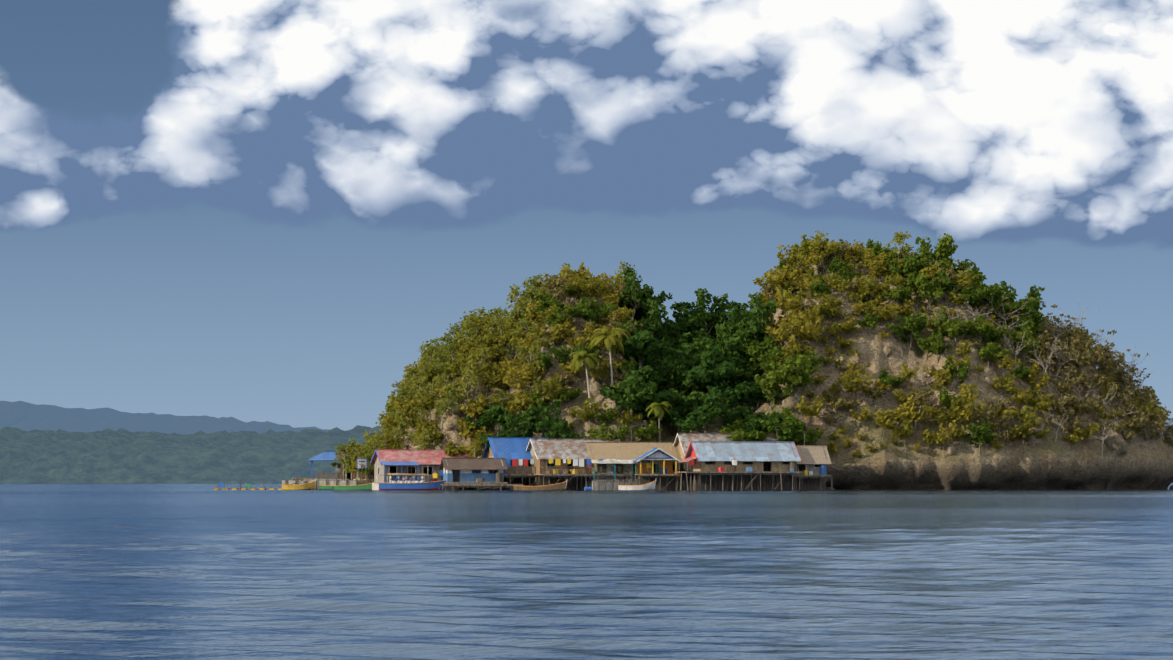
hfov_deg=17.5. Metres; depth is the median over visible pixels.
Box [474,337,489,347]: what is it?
slender tree
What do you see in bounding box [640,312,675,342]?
broad tree
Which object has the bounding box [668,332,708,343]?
broad tree
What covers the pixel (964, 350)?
shrub
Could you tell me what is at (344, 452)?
slender tree
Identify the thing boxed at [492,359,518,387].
shrub
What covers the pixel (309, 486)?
yellow skiff
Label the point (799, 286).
shrub
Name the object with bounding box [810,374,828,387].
shrub
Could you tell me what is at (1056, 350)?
bare tree
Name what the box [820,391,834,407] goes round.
shrub
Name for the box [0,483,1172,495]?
sea water
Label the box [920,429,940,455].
shrub
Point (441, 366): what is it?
slender tree
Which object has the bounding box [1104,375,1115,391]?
shrub
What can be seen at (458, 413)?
outcrop rock
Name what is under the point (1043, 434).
shrub
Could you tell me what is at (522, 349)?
slender tree
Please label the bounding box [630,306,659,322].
broad tree
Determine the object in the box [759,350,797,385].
tree
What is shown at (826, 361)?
shrub
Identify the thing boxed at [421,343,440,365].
slender tree
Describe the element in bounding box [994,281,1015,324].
tree
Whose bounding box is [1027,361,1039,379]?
shrub
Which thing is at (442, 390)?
shrub
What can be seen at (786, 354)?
shrub
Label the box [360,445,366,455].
slender tree
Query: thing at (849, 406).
dry shrub
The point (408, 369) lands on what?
shrub
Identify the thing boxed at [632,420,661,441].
tree
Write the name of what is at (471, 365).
slender tree
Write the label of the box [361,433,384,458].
slender tree
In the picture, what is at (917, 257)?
tree
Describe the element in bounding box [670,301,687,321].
broad tree
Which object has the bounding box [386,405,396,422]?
slender tree
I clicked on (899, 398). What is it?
shrub
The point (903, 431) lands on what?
tree
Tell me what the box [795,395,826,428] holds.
tree
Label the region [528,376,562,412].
tree
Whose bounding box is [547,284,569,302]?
dry shrub
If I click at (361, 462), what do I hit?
village signboard
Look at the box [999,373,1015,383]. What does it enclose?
shrub
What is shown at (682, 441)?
house
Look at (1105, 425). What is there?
bare tree
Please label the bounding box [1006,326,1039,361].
tree
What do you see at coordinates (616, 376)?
dry shrub
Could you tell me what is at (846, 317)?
dry shrub
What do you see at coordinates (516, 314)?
slender tree
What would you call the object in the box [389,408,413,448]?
slender tree
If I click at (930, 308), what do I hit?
bare tree
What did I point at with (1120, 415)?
bare tree
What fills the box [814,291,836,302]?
shrub
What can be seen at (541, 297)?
tree
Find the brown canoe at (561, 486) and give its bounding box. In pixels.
[513,481,566,489]
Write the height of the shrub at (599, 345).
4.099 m
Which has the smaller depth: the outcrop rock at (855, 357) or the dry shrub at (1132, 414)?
the outcrop rock at (855, 357)
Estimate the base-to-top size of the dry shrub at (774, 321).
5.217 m
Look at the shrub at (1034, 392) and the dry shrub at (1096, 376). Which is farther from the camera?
the dry shrub at (1096, 376)
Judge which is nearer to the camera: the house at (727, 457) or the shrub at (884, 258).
the house at (727, 457)
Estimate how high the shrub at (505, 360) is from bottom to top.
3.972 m
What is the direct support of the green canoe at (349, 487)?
on the sea water
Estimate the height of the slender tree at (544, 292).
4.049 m
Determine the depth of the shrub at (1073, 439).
484.53 m
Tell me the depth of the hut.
473.14 m
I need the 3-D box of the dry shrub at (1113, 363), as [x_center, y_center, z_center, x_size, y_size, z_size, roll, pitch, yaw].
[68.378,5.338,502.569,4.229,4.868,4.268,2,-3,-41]
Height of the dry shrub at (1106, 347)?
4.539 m
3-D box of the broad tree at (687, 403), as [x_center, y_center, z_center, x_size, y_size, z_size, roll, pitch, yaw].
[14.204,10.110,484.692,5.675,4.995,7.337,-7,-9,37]
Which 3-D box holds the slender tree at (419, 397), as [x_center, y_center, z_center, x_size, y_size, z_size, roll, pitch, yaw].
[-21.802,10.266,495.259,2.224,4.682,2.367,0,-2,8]
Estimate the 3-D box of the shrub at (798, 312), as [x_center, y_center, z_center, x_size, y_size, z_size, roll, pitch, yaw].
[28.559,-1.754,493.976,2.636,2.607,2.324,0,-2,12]
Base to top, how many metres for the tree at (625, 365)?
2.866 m
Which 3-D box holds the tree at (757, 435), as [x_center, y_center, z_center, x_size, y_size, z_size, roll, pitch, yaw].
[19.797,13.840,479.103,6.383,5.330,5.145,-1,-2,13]
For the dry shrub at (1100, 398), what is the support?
on the island terrain
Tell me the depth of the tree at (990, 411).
480.95 m
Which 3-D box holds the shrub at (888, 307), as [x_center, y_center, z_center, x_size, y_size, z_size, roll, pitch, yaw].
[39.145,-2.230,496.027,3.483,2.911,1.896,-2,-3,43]
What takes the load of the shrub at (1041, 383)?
on the island terrain
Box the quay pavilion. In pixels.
[306,451,348,479]
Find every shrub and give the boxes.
[331,462,350,479]
[348,454,370,479]
[366,427,390,448]
[376,433,399,447]
[379,408,406,435]
[381,443,400,448]
[389,394,400,410]
[390,400,417,425]
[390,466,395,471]
[394,395,413,418]
[404,359,432,371]
[407,360,432,375]
[408,409,419,427]
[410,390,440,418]
[415,421,439,444]
[419,418,437,429]
[421,366,439,386]
[429,431,445,442]
[430,362,450,375]
[435,384,459,398]
[443,441,467,456]
[445,365,466,377]
[447,356,462,369]
[455,377,470,391]
[455,417,487,446]
[456,351,475,377]
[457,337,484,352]
[457,440,485,457]
[461,394,485,422]
[462,314,490,336]
[465,430,494,450]
[467,359,486,377]
[470,392,490,407]
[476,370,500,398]
[478,332,503,347]
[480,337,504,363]
[482,327,512,346]
[483,362,501,391]
[489,373,508,389]
[490,393,503,404]
[492,328,519,356]
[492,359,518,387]
[496,395,512,409]
[499,356,518,369]
[499,363,523,388]
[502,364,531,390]
[502,404,520,413]
[504,316,522,330]
[509,329,542,351]
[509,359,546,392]
[509,391,519,404]
[510,330,538,350]
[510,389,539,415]
[514,354,523,369]
[525,301,545,325]
[526,300,541,322]
[526,319,549,337]
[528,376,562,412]
[531,271,560,289]
[536,324,571,345]
[537,305,557,328]
[542,275,571,292]
[542,376,557,387]
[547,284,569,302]
[550,317,575,344]
[550,372,566,381]
[555,279,576,304]
[557,371,577,387]
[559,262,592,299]
[559,357,585,385]
[564,276,590,297]
[568,407,577,419]
[572,329,590,346]
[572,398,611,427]
[580,276,606,298]
[582,276,600,293]
[582,291,590,296]
[582,326,598,335]
[584,321,600,330]
[589,336,615,357]
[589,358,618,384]
[591,282,601,298]
[593,277,615,297]
[596,274,613,297]
[599,284,610,295]
[601,288,621,305]
[602,313,618,326]
[603,305,627,324]
[603,365,627,380]
[605,282,636,306]
[606,357,622,368]
[608,269,640,285]
[608,320,642,354]
[612,409,642,435]
[615,309,631,322]
[750,289,771,310]
[752,266,778,287]
[760,282,777,299]
[763,310,788,330]
[764,267,794,288]
[765,292,777,300]
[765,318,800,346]
[766,268,790,285]
[773,324,792,346]
[774,284,793,311]
[776,290,803,317]
[776,346,797,361]
[777,242,800,259]
[777,249,796,264]
[780,311,796,325]
[781,269,807,293]
[782,262,811,274]
[782,335,812,365]
[783,262,806,287]
[785,292,802,303]
[786,308,823,340]
[787,254,804,263]
[788,240,812,257]
[789,300,803,314]
[789,314,811,341]
[794,280,807,293]
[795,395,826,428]
[796,253,828,261]
[797,238,821,255]
[797,288,811,298]
[797,307,813,314]
[798,308,819,322]
[799,230,823,243]
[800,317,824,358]
[801,260,810,270]
[803,278,817,289]
[804,247,820,262]
[804,275,821,282]
[806,298,828,308]
[806,390,816,399]
[807,266,817,273]
[809,248,826,264]
[809,428,824,442]
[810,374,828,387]
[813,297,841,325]
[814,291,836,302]
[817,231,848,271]
[819,253,837,267]
[819,335,830,342]
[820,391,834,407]
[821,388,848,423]
[822,356,831,367]
[822,414,843,426]
[823,273,847,294]
[825,322,841,340]
[825,344,837,354]
[826,306,843,322]
[826,440,841,456]
[827,245,849,261]
[828,383,841,395]
[828,431,841,441]
[831,354,848,372]
[833,279,848,295]
[833,297,843,306]
[834,316,860,339]
[834,360,869,379]
[835,243,848,252]
[835,398,859,418]
[836,247,852,259]
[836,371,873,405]
[836,425,848,434]
[837,335,855,351]
[839,308,852,320]
[839,369,859,379]
[841,437,852,451]
[843,242,864,255]
[844,252,857,263]
[845,276,860,290]
[845,278,858,289]
[846,245,861,265]
[847,259,856,271]
[847,290,865,304]
[847,348,861,355]
[849,303,864,316]
[850,405,871,431]
[850,449,861,457]
[854,253,876,274]
[854,432,865,440]
[855,262,864,272]
[858,275,877,305]
[858,299,868,307]
[860,300,885,317]
[862,248,873,257]
[862,386,873,396]
[864,259,886,285]
[864,443,877,456]
[869,386,884,409]
[870,253,896,271]
[870,295,884,307]
[873,410,896,435]
[874,280,893,300]
[874,378,891,396]
[875,290,885,300]
[875,304,897,331]
[877,440,889,449]
[878,330,889,339]
[880,302,895,313]
[884,271,909,289]
[887,258,903,268]
[887,403,909,427]
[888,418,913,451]
[890,437,898,442]
[893,389,906,404]
[894,298,913,325]
[899,362,919,391]
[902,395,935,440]
[903,391,913,403]
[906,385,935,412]
[912,442,920,451]
[914,306,933,317]
[919,261,940,287]
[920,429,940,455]
[923,365,941,383]
[926,314,937,329]
[927,406,944,428]
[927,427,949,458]
[929,382,942,392]
[930,363,952,386]
[932,409,953,428]
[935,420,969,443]
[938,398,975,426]
[940,306,956,317]
[942,355,952,361]
[946,268,965,281]
[947,265,969,277]
[948,290,969,308]
[952,354,971,367]
[952,401,985,434]
[953,340,980,355]
[957,279,970,291]
[958,272,978,289]
[958,383,978,402]
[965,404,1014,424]
[973,363,985,377]
[978,398,1010,411]
[983,314,996,327]
[989,377,1005,388]
[989,438,1005,453]
[990,423,997,430]
[992,430,1011,449]
[993,353,1020,377]
[993,404,1016,429]
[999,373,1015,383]
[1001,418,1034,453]
[1002,380,1023,399]
[1008,435,1017,443]
[1011,388,1033,414]
[1012,409,1020,421]
[1017,405,1045,427]
[1026,345,1046,368]
[1026,386,1040,398]
[1026,393,1047,413]
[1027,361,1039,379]
[1027,372,1049,387]
[1030,426,1049,438]
[1032,324,1055,341]
[1035,335,1048,351]
[1037,395,1055,423]
[1038,315,1059,333]
[1038,320,1053,334]
[1039,387,1055,399]
[1039,394,1070,421]
[1040,341,1060,373]
[1044,352,1069,363]
[1049,394,1079,405]
[1050,377,1077,398]
[1052,380,1078,394]
[1054,327,1087,342]
[1054,417,1099,430]
[1055,322,1075,330]
[1056,339,1079,360]
[1058,407,1074,432]
[1059,357,1080,372]
[1059,368,1087,377]
[1060,326,1085,344]
[1062,388,1080,406]
[1062,429,1083,449]
[1063,397,1098,424]
[1065,365,1086,395]
[1067,346,1094,371]
[1068,329,1087,340]
[1072,337,1096,352]
[1077,343,1104,367]
[1077,422,1100,447]
[1078,329,1092,340]
[1081,352,1114,368]
[1081,376,1113,396]
[1086,395,1104,418]
[1090,352,1124,370]
[1090,369,1110,392]
[1095,406,1121,424]
[1096,340,1114,355]
[1099,387,1113,406]
[1100,361,1134,386]
[1100,382,1120,392]
[1103,419,1127,432]
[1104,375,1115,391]
[1105,352,1124,365]
[1110,368,1133,386]
[1110,383,1133,404]
[1112,402,1136,417]
[1113,388,1134,406]
[1115,423,1134,440]
[1120,378,1141,390]
[1120,396,1142,406]
[1120,412,1164,444]
[1123,415,1144,447]
[1127,406,1149,421]
[1129,390,1145,411]
[1132,401,1161,411]
[1133,392,1157,405]
[1134,401,1162,418]
[1136,386,1154,401]
[1137,426,1164,444]
[1147,410,1168,439]
[1148,404,1167,420]
[1163,424,1172,439]
[1163,425,1172,433]
[1163,435,1172,446]
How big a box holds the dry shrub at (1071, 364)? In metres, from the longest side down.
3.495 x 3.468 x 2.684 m
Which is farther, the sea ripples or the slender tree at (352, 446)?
the slender tree at (352, 446)
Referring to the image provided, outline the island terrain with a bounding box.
[357,261,1172,489]
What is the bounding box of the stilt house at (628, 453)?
[585,425,685,489]
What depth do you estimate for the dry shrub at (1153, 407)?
497.25 m
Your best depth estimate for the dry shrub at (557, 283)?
503.32 m
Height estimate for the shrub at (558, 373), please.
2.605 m
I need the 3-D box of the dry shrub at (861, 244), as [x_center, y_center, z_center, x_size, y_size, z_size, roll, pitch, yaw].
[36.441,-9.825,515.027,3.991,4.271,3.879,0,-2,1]
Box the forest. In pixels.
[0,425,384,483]
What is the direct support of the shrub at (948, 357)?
on the island terrain
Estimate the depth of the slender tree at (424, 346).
510.50 m
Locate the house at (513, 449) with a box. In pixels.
[482,425,570,489]
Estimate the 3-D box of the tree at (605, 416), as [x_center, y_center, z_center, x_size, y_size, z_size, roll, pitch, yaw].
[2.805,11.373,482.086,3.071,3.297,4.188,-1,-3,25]
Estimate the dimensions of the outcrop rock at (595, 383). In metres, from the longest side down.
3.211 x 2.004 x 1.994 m
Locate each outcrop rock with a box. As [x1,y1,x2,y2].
[409,427,416,448]
[445,415,461,430]
[447,403,461,416]
[541,346,549,354]
[589,376,601,393]
[710,428,719,432]
[781,396,799,411]
[789,391,801,401]
[801,298,812,310]
[811,264,818,275]
[819,257,832,268]
[823,273,830,286]
[836,356,846,370]
[852,313,864,321]
[852,352,860,365]
[883,345,892,356]
[896,376,905,388]
[946,442,955,454]
[999,420,1012,436]
[1025,417,1044,447]
[1055,362,1062,376]
[1068,383,1080,395]
[1083,388,1094,397]
[1099,428,1106,441]
[1104,429,1127,456]
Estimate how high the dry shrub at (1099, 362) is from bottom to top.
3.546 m
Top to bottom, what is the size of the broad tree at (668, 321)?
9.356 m
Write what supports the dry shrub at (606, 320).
on the island terrain
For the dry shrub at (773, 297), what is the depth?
505.26 m
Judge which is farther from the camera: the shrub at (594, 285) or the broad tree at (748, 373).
the shrub at (594, 285)
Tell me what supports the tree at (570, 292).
on the island terrain
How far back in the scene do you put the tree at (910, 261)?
505.52 m
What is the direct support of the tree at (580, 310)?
on the island terrain
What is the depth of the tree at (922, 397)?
484.17 m
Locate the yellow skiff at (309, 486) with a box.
[282,480,315,489]
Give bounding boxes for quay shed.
[337,450,371,479]
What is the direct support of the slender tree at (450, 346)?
on the island terrain
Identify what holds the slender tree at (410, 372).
on the island terrain
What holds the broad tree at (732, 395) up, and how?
on the island terrain
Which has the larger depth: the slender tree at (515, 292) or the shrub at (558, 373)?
the slender tree at (515, 292)
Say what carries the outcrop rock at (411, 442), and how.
on the island terrain
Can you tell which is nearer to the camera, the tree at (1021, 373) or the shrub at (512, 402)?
the shrub at (512, 402)
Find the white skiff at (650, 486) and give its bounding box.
[618,481,655,489]
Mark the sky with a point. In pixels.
(243, 210)
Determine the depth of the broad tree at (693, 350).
496.47 m
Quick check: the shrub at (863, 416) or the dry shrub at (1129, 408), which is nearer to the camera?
the shrub at (863, 416)
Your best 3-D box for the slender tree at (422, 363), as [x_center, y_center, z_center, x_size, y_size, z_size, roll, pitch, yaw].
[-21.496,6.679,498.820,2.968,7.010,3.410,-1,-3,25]
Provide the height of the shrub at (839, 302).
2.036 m
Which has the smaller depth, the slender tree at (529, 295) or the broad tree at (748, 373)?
the broad tree at (748, 373)
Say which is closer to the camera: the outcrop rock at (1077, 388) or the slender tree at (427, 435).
the slender tree at (427, 435)
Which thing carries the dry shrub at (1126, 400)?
on the island terrain
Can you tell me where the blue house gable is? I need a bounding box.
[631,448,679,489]
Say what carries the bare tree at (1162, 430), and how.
on the island terrain
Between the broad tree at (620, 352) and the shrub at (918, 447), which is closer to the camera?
the shrub at (918, 447)
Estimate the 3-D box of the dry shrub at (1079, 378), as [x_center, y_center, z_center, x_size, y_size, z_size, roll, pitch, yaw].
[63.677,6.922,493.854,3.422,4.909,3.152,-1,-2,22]
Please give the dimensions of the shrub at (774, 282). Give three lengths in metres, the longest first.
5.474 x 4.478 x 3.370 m
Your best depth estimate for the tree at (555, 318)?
495.55 m
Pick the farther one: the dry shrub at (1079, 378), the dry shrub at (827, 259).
the dry shrub at (827, 259)
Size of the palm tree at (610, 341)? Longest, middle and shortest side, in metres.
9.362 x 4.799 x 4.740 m
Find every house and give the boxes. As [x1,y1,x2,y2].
[370,440,473,489]
[482,425,570,489]
[526,439,630,489]
[673,433,785,480]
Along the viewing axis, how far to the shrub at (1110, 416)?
489.69 m
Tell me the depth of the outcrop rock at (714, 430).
481.75 m
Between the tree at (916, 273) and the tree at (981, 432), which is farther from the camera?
the tree at (916, 273)
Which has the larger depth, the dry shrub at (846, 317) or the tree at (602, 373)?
the dry shrub at (846, 317)
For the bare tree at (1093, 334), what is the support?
on the island terrain
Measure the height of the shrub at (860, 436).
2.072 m
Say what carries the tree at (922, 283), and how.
on the island terrain
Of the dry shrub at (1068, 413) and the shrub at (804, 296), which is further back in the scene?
the shrub at (804, 296)
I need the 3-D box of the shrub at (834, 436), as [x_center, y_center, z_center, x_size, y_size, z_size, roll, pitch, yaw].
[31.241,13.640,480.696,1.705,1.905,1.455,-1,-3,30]
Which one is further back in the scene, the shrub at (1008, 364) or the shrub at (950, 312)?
the shrub at (950, 312)
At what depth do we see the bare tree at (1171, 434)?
495.88 m
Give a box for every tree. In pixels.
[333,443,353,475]
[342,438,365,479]
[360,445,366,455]
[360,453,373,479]
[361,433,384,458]
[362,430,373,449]
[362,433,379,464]
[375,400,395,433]
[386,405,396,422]
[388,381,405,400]
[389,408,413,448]
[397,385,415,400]
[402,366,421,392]
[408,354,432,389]
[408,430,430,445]
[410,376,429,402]
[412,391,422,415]
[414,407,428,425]
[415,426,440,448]
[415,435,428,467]
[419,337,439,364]
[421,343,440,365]
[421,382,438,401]
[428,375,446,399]
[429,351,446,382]
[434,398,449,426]
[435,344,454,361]
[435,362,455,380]
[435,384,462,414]
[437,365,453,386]
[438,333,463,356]
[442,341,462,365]
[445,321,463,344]
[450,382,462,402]
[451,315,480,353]
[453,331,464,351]
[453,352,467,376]
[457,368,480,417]
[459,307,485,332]
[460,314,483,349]
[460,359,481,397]
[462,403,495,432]
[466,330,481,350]
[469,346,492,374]
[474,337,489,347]
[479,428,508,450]
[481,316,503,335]
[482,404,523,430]
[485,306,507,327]
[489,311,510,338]
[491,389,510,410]
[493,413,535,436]
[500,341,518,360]
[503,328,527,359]
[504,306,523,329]
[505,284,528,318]
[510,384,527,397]
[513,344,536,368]
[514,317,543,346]
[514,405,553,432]
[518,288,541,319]
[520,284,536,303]
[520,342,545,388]
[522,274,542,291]
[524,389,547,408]
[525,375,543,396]
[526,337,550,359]
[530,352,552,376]
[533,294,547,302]
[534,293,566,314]
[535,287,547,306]
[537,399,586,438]
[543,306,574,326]
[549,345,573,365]
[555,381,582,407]
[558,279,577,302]
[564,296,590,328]
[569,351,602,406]
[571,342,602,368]
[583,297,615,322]
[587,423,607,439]
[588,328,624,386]
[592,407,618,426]
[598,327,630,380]
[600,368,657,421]
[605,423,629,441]
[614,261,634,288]
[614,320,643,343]
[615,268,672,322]
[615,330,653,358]
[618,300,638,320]
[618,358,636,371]
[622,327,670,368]
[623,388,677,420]
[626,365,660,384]
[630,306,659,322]
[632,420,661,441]
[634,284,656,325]
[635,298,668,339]
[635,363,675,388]
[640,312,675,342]
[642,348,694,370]
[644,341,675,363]
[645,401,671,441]
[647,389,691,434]
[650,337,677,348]
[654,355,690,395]
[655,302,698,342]
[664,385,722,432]
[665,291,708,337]
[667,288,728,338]
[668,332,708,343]
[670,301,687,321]
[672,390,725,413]
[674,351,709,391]
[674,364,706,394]
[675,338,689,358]
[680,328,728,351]
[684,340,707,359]
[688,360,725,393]
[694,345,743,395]
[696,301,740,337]
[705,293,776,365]
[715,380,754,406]
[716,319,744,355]
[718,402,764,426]
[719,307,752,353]
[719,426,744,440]
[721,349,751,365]
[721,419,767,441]
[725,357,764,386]
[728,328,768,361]
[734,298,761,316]
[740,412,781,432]
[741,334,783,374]
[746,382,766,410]
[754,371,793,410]
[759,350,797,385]
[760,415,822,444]
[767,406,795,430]
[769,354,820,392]
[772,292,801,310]
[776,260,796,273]
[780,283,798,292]
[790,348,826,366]
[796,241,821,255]
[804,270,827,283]
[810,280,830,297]
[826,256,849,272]
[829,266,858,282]
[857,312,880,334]
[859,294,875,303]
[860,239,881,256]
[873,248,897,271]
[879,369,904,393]
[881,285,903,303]
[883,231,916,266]
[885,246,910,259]
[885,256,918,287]
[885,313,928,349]
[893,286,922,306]
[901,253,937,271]
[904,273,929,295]
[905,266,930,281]
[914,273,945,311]
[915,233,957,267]
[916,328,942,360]
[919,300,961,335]
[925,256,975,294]
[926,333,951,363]
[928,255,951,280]
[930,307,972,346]
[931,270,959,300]
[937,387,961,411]
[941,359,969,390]
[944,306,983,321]
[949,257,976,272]
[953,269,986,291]
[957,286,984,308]
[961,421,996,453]
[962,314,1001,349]
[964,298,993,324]
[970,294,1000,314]
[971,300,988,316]
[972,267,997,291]
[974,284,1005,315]
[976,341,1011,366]
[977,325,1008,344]
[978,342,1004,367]
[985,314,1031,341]
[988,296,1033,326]
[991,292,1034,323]
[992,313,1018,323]
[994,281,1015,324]
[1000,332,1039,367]
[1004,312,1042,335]
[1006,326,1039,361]
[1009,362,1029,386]
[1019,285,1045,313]
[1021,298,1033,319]
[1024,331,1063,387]
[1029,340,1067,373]
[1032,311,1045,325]
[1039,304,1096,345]
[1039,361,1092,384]
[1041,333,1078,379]
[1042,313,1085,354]
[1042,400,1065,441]
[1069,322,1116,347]
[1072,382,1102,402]
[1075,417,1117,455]
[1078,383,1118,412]
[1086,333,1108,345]
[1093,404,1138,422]
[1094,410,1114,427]
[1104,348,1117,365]
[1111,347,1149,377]
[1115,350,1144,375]
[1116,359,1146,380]
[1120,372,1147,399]
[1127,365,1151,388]
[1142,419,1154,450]
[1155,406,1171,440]
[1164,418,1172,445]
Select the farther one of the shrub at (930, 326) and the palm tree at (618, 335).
the shrub at (930, 326)
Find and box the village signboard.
[357,459,366,468]
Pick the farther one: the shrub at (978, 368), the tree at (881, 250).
the tree at (881, 250)
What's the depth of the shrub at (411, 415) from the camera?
493.24 m
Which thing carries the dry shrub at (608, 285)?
on the island terrain
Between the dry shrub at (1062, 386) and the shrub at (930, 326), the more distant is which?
the shrub at (930, 326)
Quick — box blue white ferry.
[376,471,453,489]
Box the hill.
[0,401,328,434]
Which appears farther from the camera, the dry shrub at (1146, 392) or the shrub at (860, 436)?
the dry shrub at (1146, 392)
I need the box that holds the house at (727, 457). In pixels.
[676,429,801,489]
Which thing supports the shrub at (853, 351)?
on the island terrain
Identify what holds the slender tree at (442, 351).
on the island terrain
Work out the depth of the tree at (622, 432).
479.22 m
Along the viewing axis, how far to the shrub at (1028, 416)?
483.10 m
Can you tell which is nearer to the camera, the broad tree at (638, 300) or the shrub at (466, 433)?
the shrub at (466, 433)
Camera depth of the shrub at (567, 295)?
505.34 m
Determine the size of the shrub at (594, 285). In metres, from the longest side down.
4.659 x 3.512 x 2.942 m
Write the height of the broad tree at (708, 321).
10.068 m
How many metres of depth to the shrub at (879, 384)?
486.31 m
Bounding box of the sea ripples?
[0,495,1172,659]
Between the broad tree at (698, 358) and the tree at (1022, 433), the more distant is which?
the broad tree at (698, 358)
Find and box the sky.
[0,0,1172,430]
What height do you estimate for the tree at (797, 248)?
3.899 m
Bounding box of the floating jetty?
[214,480,302,489]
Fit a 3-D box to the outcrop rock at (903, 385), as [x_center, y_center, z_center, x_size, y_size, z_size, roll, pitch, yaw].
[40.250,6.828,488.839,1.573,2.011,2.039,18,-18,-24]
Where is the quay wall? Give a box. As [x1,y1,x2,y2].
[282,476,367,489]
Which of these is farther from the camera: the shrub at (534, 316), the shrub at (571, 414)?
the shrub at (534, 316)
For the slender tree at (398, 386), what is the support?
on the island terrain
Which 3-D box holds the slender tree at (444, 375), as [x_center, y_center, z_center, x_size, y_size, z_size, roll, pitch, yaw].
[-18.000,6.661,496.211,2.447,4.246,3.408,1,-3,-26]
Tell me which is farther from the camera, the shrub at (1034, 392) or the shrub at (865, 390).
the shrub at (1034, 392)
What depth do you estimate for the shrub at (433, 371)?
500.20 m
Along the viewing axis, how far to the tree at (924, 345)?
491.93 m
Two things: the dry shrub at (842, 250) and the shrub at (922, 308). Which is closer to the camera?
the shrub at (922, 308)
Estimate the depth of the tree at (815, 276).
504.40 m
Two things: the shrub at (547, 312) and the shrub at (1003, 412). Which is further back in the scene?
the shrub at (547, 312)
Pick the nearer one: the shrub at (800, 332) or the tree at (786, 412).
the tree at (786, 412)
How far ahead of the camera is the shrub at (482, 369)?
492.99 m
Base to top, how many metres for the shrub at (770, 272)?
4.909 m
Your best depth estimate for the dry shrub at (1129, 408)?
493.43 m
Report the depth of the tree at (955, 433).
480.40 m
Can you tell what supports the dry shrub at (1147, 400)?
on the island terrain
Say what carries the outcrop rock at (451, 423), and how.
on the island terrain
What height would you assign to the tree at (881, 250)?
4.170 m
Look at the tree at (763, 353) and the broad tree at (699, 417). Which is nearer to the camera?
the broad tree at (699, 417)
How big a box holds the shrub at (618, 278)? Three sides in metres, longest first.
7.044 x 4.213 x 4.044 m
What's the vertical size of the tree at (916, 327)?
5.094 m
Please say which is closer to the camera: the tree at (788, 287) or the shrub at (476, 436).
the shrub at (476, 436)
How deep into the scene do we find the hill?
4534.91 m
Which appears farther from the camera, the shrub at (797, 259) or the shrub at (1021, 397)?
the shrub at (797, 259)
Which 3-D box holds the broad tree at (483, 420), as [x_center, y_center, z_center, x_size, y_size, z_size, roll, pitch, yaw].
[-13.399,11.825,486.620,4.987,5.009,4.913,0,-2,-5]
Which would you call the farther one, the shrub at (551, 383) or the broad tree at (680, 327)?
the broad tree at (680, 327)
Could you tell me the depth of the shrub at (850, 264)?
507.30 m
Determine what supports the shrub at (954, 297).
on the island terrain
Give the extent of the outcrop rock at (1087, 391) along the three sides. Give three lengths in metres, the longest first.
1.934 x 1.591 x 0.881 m
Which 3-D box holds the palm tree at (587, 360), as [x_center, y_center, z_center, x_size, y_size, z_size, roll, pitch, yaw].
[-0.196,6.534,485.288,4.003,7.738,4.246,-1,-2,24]
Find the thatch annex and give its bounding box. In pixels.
[789,431,832,489]
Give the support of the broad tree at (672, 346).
on the island terrain
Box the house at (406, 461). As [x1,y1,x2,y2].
[370,440,473,489]
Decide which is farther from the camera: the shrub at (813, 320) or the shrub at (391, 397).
the shrub at (391, 397)
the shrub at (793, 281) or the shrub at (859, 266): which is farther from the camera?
the shrub at (859, 266)
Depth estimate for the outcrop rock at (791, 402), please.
482.58 m
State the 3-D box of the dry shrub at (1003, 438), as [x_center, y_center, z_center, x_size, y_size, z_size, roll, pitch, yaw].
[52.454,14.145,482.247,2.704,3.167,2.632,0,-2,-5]
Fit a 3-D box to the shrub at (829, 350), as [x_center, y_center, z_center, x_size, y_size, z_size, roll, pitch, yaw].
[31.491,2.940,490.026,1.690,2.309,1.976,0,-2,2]
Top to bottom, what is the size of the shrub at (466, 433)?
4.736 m
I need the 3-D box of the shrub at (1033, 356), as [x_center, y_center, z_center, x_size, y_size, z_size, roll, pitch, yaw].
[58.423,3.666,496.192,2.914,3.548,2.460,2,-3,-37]
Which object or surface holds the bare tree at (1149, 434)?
on the island terrain
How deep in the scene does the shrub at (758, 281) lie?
517.33 m
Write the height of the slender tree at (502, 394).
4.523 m
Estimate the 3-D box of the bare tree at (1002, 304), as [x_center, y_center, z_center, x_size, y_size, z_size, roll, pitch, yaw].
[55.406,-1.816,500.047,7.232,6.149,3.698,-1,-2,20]
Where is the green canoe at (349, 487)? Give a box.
[319,483,371,489]
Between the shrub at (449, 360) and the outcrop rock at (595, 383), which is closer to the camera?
the outcrop rock at (595, 383)
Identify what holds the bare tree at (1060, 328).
on the island terrain
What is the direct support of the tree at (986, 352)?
on the island terrain
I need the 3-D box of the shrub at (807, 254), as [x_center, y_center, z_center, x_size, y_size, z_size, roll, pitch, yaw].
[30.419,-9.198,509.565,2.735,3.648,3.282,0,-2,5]
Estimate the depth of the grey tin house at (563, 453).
474.26 m
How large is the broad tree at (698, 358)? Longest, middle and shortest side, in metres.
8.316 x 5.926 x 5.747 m
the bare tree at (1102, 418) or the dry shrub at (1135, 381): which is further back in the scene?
the dry shrub at (1135, 381)
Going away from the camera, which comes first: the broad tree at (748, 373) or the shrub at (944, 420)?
the shrub at (944, 420)
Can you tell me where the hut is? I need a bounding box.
[439,448,522,489]
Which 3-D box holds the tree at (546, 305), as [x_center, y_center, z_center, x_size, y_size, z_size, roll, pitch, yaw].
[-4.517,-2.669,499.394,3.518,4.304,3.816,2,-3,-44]
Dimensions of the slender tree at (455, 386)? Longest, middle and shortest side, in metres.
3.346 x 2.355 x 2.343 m

